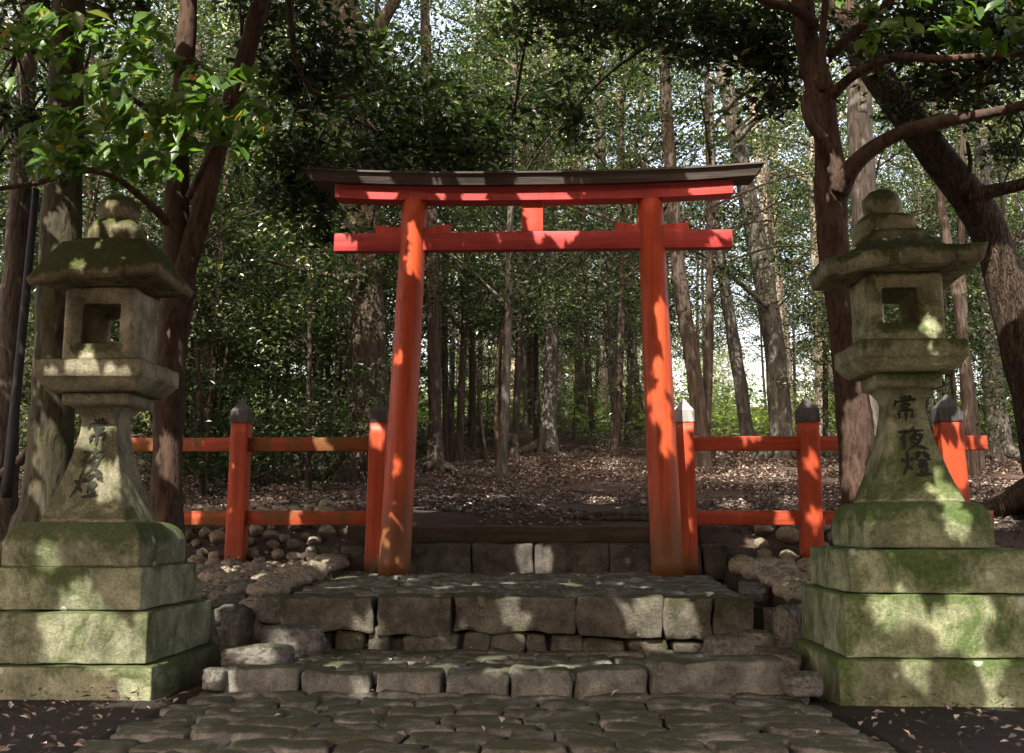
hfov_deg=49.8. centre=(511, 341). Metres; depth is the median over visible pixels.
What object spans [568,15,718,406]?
forest tree
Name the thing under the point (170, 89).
understory tree
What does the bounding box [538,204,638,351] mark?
understory tree
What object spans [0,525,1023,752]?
scattered leaves
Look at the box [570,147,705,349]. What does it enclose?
understory tree
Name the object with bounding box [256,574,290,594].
kerb stone
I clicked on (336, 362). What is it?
bush
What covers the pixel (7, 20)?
forest tree
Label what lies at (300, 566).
kerb stone
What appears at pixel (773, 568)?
kerb stone
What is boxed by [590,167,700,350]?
understory tree
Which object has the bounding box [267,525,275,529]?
cobble
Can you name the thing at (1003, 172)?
forest tree
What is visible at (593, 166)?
forest tree
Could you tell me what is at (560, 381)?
tree
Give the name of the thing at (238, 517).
post and rail fence
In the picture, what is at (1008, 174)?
forest tree
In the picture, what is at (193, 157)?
understory tree
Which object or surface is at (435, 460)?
tree
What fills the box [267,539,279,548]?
cobble
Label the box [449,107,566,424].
understory tree
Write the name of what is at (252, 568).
cobble
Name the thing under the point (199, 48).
tree
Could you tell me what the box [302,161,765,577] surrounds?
torii gate
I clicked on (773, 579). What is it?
kerb stone
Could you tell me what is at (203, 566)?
cobble
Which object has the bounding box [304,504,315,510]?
cobble
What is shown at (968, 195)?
tree
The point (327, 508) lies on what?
cobble
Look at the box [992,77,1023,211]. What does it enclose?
forest tree
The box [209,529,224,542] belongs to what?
cobble
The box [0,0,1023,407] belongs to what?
sky
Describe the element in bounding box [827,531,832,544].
cobble
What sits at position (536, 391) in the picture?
understory tree
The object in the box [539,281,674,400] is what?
bush
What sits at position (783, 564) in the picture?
cobble
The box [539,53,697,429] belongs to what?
tree
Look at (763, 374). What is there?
understory tree
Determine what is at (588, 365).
understory tree
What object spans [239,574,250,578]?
cobble
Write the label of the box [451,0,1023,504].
tree
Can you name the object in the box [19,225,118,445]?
bush
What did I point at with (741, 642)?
rock
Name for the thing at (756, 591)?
rock
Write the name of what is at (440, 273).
understory tree
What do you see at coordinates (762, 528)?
cobble
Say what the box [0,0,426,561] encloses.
tree
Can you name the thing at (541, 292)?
understory tree
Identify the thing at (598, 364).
bush
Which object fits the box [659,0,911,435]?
forest tree
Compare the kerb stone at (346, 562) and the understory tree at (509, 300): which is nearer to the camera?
the kerb stone at (346, 562)
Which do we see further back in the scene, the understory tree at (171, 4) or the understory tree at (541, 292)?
the understory tree at (541, 292)
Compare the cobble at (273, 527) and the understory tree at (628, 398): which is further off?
the understory tree at (628, 398)
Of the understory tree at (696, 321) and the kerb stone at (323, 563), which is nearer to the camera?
the kerb stone at (323, 563)
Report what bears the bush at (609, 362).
on the ground
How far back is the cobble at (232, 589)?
6.55 m
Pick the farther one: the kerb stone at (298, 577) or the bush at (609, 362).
the bush at (609, 362)
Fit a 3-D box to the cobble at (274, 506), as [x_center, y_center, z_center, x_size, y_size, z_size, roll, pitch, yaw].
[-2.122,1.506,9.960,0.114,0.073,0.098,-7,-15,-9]
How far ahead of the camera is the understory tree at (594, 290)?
28.59 m
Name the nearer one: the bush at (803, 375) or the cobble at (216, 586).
the cobble at (216, 586)
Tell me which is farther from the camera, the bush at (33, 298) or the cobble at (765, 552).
the bush at (33, 298)
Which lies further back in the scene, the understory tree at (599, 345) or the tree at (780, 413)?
the understory tree at (599, 345)
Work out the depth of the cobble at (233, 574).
7.56 m
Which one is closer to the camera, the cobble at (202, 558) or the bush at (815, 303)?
the cobble at (202, 558)
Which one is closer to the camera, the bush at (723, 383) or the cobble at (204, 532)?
the cobble at (204, 532)
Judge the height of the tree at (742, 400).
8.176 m
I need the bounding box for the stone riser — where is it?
[303,542,726,579]
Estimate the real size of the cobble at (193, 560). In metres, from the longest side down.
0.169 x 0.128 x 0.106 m
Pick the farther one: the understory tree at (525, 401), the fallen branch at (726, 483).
the understory tree at (525, 401)
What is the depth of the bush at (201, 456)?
12.30 m
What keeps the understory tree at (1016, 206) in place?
on the ground
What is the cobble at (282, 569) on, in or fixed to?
on the ground
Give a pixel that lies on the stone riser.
(487, 558)
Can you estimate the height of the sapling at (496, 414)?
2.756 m
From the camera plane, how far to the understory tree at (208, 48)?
14.85 m
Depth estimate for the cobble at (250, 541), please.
9.07 m
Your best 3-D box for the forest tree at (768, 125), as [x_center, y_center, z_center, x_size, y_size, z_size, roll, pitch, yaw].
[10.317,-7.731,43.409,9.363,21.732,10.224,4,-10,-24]
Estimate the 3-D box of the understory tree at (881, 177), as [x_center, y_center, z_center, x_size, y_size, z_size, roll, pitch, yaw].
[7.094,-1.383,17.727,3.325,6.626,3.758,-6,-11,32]
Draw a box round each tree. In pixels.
[0,0,120,212]
[0,0,120,319]
[0,0,154,541]
[0,0,174,566]
[0,0,178,424]
[0,0,239,429]
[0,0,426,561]
[0,35,159,334]
[0,38,83,307]
[0,132,41,318]
[1,1,44,235]
[44,0,233,237]
[82,3,305,400]
[82,47,254,459]
[83,137,162,341]
[84,0,337,474]
[85,7,311,351]
[88,0,337,485]
[95,18,340,404]
[96,1,227,235]
[103,0,302,477]
[120,0,230,235]
[135,0,408,398]
[140,27,298,282]
[141,67,313,371]
[156,0,313,363]
[215,0,516,325]
[215,0,573,492]
[221,1,310,402]
[225,74,339,434]
[225,83,425,434]
[229,105,411,454]
[249,100,381,380]
[257,0,463,315]
[270,0,402,123]
[286,14,487,349]
[326,0,585,461]
[329,5,581,461]
[359,0,499,473]
[382,10,587,451]
[382,54,533,438]
[383,0,650,473]
[389,64,522,379]
[391,82,496,380]
[402,0,617,419]
[407,0,621,459]
[425,49,595,428]
[434,0,589,387]
[436,20,595,398]
[440,0,633,458]
[446,0,584,398]
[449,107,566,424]
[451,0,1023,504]
[452,111,617,440]
[454,125,593,429]
[468,0,593,428]
[469,152,599,348]
[476,1,589,420]
[478,210,569,357]
[484,61,688,436]
[485,115,568,390]
[494,2,726,424]
[496,4,756,457]
[509,40,650,424]
[513,95,614,403]
[513,223,593,362]
[517,0,697,445]
[520,41,731,446]
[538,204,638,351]
[539,0,750,469]
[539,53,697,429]
[539,205,639,424]
[540,42,644,369]
[559,212,639,409]
[562,205,692,348]
[564,205,669,346]
[567,54,756,337]
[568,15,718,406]
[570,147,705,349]
[572,0,872,435]
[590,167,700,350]
[596,204,695,376]
[598,0,818,454]
[613,216,694,373]
[628,161,753,351]
[635,158,778,381]
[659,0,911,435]
[667,0,837,461]
[668,57,849,353]
[668,205,757,416]
[678,0,888,330]
[684,74,850,332]
[713,1,905,404]
[714,236,801,417]
[719,87,900,457]
[730,204,829,411]
[737,0,884,434]
[738,8,995,340]
[740,136,900,356]
[741,0,794,430]
[769,145,902,351]
[781,0,1023,517]
[783,191,849,345]
[794,62,1023,429]
[798,0,1023,476]
[826,0,1016,401]
[829,5,1023,472]
[843,65,1023,396]
[845,63,1023,341]
[848,128,977,416]
[848,163,937,311]
[850,133,953,329]
[875,1,1023,349]
[886,43,1023,340]
[892,150,1023,402]
[899,7,1023,226]
[901,9,1023,323]
[906,124,1023,348]
[927,3,1020,462]
[938,130,1023,340]
[969,93,1023,312]
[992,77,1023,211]
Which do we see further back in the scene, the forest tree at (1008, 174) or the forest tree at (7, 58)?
the forest tree at (1008, 174)
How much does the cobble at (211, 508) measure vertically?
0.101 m
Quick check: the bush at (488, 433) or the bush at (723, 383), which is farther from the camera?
the bush at (723, 383)
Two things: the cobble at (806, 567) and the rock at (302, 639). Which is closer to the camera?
the rock at (302, 639)
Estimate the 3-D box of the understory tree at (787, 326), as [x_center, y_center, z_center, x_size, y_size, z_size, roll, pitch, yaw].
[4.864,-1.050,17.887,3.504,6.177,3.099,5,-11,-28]
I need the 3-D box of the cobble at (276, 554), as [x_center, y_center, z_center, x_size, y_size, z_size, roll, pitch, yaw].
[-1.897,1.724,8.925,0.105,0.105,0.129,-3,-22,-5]
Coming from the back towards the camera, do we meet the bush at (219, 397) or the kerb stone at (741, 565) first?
the bush at (219, 397)
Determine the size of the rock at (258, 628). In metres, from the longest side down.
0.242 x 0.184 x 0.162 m
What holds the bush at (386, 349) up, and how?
on the ground
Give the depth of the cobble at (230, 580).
6.90 m
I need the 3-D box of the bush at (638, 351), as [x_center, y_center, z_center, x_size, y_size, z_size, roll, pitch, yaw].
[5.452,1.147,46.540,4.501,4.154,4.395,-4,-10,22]
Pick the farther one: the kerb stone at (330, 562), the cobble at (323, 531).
the cobble at (323, 531)
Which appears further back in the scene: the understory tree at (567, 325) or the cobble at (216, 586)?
the understory tree at (567, 325)
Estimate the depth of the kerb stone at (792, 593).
6.34 m
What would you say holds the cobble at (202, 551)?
on the ground
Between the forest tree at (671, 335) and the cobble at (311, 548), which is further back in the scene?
the forest tree at (671, 335)
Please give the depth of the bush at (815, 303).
15.23 m
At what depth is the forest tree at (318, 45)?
37.81 m
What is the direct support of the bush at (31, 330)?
on the ground
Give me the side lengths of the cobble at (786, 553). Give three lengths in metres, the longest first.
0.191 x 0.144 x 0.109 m
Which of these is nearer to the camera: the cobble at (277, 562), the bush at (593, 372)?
the cobble at (277, 562)
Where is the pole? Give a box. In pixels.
[0,188,39,497]
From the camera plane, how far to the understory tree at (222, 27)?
13.46 m
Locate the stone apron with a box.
[67,689,906,752]
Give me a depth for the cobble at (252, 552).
8.91 m
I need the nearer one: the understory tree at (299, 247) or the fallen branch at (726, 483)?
the fallen branch at (726, 483)
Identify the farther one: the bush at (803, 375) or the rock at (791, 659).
the bush at (803, 375)
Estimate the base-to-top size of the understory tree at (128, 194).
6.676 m
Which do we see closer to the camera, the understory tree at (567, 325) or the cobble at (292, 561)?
the cobble at (292, 561)
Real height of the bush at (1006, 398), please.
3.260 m
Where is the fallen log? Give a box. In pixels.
[561,510,648,520]
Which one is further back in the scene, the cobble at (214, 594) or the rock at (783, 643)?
the cobble at (214, 594)
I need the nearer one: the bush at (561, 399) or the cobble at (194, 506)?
the cobble at (194, 506)
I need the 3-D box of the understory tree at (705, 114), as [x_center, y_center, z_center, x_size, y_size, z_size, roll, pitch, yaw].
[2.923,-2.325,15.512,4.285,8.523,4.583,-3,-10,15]
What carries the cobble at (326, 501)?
on the ground
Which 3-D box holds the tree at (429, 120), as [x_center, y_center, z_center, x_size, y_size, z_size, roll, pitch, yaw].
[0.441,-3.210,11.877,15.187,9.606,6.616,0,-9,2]
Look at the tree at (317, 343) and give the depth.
15.77 m
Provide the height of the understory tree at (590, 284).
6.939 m
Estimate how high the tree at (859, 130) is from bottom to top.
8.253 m
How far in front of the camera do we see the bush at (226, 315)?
16.93 m
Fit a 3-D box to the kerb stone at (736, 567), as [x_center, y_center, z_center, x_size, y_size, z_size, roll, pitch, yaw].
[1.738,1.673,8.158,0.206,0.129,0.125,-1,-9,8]
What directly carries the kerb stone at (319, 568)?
on the ground
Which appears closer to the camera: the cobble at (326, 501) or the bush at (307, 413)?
the cobble at (326, 501)
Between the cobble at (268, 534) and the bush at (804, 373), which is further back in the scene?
the bush at (804, 373)
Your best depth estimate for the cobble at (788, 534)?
8.97 m
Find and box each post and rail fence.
[131,399,387,573]
[675,394,993,574]
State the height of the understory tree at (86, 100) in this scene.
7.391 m
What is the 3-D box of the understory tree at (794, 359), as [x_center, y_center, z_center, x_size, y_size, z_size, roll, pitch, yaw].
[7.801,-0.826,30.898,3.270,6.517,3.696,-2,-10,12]
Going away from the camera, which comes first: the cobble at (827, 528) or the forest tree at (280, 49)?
the cobble at (827, 528)
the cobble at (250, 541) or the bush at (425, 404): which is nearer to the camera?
the cobble at (250, 541)
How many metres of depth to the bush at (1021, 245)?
17.03 m
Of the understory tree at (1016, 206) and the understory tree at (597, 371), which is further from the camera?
the understory tree at (597, 371)
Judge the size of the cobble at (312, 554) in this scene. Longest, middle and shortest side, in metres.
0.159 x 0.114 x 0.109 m
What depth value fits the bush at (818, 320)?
17.14 m
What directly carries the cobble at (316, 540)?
on the ground
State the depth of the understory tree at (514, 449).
16.34 m
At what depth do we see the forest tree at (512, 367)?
56.82 m
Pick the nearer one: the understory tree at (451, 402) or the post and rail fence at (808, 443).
the post and rail fence at (808, 443)
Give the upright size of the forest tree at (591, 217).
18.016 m
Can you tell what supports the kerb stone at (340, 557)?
on the ground
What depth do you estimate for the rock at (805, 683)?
4.68 m
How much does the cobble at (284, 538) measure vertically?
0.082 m
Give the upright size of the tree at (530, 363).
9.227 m
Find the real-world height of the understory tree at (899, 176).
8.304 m
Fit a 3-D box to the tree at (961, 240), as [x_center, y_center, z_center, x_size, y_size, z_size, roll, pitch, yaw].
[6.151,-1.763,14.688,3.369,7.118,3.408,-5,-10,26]
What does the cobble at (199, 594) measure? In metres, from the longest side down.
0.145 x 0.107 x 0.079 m
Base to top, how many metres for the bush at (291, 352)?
4.342 m
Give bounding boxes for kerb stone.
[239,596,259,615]
[246,582,279,596]
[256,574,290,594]
[259,577,282,592]
[273,572,295,588]
[281,568,311,585]
[286,564,310,573]
[286,572,304,587]
[302,560,326,580]
[303,565,316,580]
[311,553,340,570]
[316,558,335,571]
[318,561,327,575]
[329,553,343,569]
[341,555,348,567]
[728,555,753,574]
[733,559,746,574]
[739,560,749,569]
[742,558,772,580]
[753,566,778,576]
[758,570,787,583]
[759,567,783,583]
[764,570,786,587]
[770,574,784,586]
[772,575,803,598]
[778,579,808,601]
[788,585,800,600]
[797,604,801,617]
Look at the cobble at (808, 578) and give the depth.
6.57 m
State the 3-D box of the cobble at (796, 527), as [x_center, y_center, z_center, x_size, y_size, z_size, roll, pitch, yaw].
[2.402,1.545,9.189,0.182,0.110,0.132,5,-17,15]
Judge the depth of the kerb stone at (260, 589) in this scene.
6.48 m
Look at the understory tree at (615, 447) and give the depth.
16.78 m
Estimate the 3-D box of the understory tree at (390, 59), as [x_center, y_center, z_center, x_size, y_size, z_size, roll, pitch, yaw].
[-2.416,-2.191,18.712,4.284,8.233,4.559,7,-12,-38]
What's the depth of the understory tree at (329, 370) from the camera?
16.84 m
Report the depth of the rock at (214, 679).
5.03 m
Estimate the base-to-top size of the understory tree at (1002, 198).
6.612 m
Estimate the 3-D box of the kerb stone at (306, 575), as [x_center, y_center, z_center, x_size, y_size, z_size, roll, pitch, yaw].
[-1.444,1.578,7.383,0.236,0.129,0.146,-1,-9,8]
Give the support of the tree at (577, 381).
on the ground
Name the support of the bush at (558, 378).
on the ground
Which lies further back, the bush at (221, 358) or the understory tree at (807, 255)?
the understory tree at (807, 255)
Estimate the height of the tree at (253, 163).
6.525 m
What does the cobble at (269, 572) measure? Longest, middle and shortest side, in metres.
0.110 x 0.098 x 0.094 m
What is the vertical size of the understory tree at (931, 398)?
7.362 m
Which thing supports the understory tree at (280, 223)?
on the leaf litter at (525, 494)
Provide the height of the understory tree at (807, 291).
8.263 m
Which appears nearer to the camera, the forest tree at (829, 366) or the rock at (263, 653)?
the rock at (263, 653)
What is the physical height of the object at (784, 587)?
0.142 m
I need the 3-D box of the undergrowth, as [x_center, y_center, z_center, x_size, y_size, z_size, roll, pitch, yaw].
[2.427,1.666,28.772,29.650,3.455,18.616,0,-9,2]
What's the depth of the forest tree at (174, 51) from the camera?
34.21 m
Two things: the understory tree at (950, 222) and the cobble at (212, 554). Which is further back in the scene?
the understory tree at (950, 222)
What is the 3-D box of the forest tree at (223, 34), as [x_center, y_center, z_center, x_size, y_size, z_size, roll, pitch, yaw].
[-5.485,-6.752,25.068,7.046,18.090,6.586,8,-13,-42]
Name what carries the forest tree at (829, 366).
on the ground
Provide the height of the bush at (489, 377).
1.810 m
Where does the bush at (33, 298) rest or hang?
on the ground
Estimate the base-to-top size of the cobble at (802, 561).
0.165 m
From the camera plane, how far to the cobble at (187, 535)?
9.16 m
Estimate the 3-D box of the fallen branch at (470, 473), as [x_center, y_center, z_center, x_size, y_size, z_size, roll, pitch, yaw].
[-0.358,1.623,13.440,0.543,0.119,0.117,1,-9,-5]
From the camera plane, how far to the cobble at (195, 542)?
9.08 m
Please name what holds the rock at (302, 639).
on the stone landing
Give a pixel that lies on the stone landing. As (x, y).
(579, 675)
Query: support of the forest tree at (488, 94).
on the ground
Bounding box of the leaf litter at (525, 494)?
[18,443,1023,533]
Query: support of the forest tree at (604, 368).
on the ground
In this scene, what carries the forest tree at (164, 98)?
on the ground
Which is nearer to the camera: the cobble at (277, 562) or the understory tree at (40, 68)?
the cobble at (277, 562)
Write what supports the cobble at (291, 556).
on the ground
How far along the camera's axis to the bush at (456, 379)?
30.13 m
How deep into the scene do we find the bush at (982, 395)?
21.56 m
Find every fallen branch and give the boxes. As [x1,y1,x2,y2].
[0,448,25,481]
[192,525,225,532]
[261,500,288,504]
[460,470,504,478]
[709,482,788,488]
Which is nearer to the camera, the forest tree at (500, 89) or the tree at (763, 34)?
the tree at (763, 34)
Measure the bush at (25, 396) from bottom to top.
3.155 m
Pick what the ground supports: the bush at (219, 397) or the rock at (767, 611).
the bush at (219, 397)
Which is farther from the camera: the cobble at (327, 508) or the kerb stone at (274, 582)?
the cobble at (327, 508)
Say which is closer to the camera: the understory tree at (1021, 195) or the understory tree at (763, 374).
the understory tree at (1021, 195)
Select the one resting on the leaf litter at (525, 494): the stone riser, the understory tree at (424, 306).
the understory tree at (424, 306)
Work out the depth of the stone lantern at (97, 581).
5.46 m
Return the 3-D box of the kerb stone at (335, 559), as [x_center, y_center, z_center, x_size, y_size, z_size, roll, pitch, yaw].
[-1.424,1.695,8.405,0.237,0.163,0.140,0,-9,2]
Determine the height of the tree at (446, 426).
6.827 m
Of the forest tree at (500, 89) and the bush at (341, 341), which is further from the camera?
the forest tree at (500, 89)
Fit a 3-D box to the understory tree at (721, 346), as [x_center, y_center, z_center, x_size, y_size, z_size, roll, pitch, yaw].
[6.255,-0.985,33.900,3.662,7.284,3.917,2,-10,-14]
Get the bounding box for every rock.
[202,667,229,691]
[205,593,246,606]
[209,603,254,651]
[220,579,256,587]
[220,643,295,666]
[253,611,265,641]
[257,593,285,624]
[261,622,326,657]
[700,629,776,654]
[738,581,767,603]
[754,645,801,671]
[763,607,773,632]
[771,633,791,649]
[772,604,801,649]
[780,670,823,697]
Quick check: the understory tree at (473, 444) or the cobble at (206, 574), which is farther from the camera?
the understory tree at (473, 444)
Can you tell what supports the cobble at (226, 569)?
on the ground
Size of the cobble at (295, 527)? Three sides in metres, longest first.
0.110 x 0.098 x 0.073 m
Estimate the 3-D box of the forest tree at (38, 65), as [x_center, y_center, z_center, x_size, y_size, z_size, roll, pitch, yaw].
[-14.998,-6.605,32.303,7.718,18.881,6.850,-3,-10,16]
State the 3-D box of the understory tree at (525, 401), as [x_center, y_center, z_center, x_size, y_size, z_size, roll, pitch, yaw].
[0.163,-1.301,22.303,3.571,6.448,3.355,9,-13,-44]
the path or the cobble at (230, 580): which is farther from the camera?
the cobble at (230, 580)
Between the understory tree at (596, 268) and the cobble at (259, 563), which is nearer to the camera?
the cobble at (259, 563)
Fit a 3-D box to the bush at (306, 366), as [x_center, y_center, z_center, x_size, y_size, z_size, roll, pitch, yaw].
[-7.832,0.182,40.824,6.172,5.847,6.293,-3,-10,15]
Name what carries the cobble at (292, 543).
on the ground
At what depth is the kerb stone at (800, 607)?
6.19 m
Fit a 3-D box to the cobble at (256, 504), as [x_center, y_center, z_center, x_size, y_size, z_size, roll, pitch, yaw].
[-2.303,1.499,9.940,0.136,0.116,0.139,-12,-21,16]
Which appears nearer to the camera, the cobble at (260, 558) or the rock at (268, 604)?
the rock at (268, 604)
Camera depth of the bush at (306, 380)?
16.64 m
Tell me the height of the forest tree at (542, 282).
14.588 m
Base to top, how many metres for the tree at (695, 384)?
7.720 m
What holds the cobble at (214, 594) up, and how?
on the ground
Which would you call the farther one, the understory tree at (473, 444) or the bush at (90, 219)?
the understory tree at (473, 444)
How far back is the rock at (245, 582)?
6.83 m
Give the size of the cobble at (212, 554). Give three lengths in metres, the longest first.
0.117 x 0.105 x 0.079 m
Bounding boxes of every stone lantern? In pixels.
[0,194,220,700]
[793,189,1023,706]
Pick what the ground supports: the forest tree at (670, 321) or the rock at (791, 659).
the forest tree at (670, 321)
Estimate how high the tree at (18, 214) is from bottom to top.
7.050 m
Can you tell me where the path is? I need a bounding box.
[0,698,1023,752]
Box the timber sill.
[347,525,701,543]
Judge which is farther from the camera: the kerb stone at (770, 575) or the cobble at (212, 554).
the cobble at (212, 554)
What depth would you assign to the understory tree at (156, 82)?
12.57 m
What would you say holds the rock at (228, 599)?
on the ground
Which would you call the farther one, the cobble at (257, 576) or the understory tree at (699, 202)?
the understory tree at (699, 202)
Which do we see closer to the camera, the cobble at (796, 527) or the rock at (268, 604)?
the rock at (268, 604)
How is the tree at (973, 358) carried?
on the ground
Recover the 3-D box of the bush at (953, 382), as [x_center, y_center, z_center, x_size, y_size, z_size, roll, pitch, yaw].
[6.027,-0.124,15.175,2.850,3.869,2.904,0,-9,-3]
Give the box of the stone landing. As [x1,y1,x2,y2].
[220,648,784,701]
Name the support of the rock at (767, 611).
on the stone platform
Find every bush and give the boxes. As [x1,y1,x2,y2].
[0,90,235,490]
[0,130,162,448]
[0,149,119,478]
[1,258,34,439]
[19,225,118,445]
[19,287,35,452]
[21,304,149,440]
[82,116,348,495]
[113,202,323,482]
[131,216,274,476]
[138,168,329,437]
[141,205,302,437]
[188,173,389,467]
[190,123,441,490]
[218,253,335,436]
[219,224,335,435]
[233,284,343,396]
[234,223,431,464]
[249,237,386,436]
[250,223,424,453]
[254,156,487,454]
[287,225,450,415]
[388,309,458,446]
[391,350,427,429]
[424,330,489,410]
[426,287,523,436]
[448,307,532,445]
[448,318,522,430]
[448,340,495,411]
[467,349,502,414]
[486,335,571,401]
[495,320,542,391]
[525,356,575,431]
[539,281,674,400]
[539,332,580,421]
[556,345,606,439]
[558,284,675,453]
[571,318,642,412]
[623,333,688,407]
[633,354,685,427]
[670,298,765,406]
[673,338,746,407]
[702,347,762,405]
[764,349,814,401]
[765,274,828,407]
[772,229,931,460]
[790,291,896,431]
[883,305,958,417]
[884,194,1023,451]
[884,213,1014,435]
[926,290,1003,435]
[957,306,1018,446]
[966,203,1023,445]
[975,366,1014,427]
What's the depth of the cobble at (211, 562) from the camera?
8.48 m
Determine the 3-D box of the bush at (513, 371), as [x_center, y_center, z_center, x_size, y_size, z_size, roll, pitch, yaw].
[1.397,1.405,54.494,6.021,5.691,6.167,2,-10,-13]
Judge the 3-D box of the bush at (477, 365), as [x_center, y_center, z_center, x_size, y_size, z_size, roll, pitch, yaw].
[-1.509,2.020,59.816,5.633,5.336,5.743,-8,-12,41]
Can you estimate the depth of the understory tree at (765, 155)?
21.33 m
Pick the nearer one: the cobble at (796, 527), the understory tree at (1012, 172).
the cobble at (796, 527)
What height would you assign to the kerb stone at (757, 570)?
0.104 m
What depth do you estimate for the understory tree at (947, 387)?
23.74 m
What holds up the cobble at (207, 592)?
on the ground
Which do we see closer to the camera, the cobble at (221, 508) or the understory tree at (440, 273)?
the cobble at (221, 508)
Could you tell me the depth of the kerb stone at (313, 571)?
7.64 m
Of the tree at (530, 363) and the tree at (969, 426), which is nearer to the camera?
the tree at (969, 426)
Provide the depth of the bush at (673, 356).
21.37 m
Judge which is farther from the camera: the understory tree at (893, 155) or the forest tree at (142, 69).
the forest tree at (142, 69)
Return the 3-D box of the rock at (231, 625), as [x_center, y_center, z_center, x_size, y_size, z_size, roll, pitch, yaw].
[-1.559,1.592,6.141,0.195,0.266,0.240,-4,-7,14]
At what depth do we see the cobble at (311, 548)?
8.94 m
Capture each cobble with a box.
[185,531,189,540]
[187,558,200,562]
[190,554,204,563]
[191,504,206,510]
[191,539,200,546]
[195,590,202,598]
[196,548,207,555]
[196,564,208,571]
[197,568,226,582]
[199,527,211,537]
[203,588,212,598]
[204,557,220,567]
[205,506,218,510]
[207,588,227,602]
[208,551,220,558]
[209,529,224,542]
[211,564,225,568]
[211,585,224,589]
[215,506,225,510]
[219,566,231,571]
[221,559,236,568]
[224,578,234,581]
[225,585,240,593]
[227,570,245,578]
[234,582,245,593]
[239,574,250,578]
[241,565,260,572]
[247,547,258,557]
[248,537,253,546]
[249,525,262,535]
[249,560,265,569]
[250,502,264,509]
[251,573,267,578]
[252,556,265,561]
[260,569,272,573]
[262,530,279,539]
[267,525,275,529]
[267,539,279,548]
[270,561,282,566]
[271,504,281,510]
[271,548,283,559]
[273,565,291,572]
[279,534,289,542]
[286,552,300,559]
[287,525,298,530]
[287,538,300,548]
[287,558,296,564]
[301,533,310,539]
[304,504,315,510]
[306,545,316,553]
[306,552,318,560]
[308,536,321,544]
[318,498,332,505]
[318,525,335,537]
[320,506,334,510]
[754,525,771,534]
[754,537,768,547]
[757,547,771,557]
[764,556,779,565]
[774,561,795,569]
[776,525,798,543]
[779,549,798,560]
[786,570,802,574]
[789,525,798,530]
[795,558,809,570]
[798,572,809,577]
[803,575,811,583]
[804,564,809,571]
[823,525,830,532]
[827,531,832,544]
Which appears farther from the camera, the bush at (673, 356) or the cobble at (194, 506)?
the bush at (673, 356)
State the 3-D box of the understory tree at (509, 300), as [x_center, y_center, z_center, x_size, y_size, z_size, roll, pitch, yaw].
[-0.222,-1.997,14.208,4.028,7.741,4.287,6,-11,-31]
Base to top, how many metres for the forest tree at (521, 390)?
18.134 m
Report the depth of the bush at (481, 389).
20.04 m
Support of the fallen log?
on the ground
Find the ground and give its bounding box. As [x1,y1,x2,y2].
[18,407,1023,700]
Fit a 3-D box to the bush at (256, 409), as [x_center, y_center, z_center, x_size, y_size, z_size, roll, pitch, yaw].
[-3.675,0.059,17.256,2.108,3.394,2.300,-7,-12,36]
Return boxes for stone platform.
[279,571,763,653]
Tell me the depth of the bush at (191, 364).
14.30 m
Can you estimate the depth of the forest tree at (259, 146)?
31.63 m
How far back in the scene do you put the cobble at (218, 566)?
8.24 m
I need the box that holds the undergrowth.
[78,370,1017,444]
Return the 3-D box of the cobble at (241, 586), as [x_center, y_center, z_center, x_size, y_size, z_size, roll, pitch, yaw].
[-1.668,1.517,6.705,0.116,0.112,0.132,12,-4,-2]
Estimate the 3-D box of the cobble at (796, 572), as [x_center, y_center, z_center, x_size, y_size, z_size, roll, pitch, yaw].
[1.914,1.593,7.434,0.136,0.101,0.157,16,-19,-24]
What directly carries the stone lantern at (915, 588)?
on the ground
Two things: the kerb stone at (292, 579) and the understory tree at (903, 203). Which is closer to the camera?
the kerb stone at (292, 579)
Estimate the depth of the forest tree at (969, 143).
39.59 m
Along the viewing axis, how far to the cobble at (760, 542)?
8.94 m
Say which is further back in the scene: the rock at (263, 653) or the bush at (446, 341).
the bush at (446, 341)
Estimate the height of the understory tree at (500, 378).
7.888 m
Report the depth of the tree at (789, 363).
23.21 m
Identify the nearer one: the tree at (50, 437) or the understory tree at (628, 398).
the tree at (50, 437)
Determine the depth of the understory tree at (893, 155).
16.61 m
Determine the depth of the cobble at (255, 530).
9.18 m
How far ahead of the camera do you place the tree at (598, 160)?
19.24 m
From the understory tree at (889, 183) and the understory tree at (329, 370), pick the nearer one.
the understory tree at (329, 370)
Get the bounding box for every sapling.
[471,338,488,462]
[494,311,504,467]
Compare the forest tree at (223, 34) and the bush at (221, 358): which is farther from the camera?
the forest tree at (223, 34)
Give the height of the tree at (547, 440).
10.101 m
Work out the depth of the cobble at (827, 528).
9.14 m
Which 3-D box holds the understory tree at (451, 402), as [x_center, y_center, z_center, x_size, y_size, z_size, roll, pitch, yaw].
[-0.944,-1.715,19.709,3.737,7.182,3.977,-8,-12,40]
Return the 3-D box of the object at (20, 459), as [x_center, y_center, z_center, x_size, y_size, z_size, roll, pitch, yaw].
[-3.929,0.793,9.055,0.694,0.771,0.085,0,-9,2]
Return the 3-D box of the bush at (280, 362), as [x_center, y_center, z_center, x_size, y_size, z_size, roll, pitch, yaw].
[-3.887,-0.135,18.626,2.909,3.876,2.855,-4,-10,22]

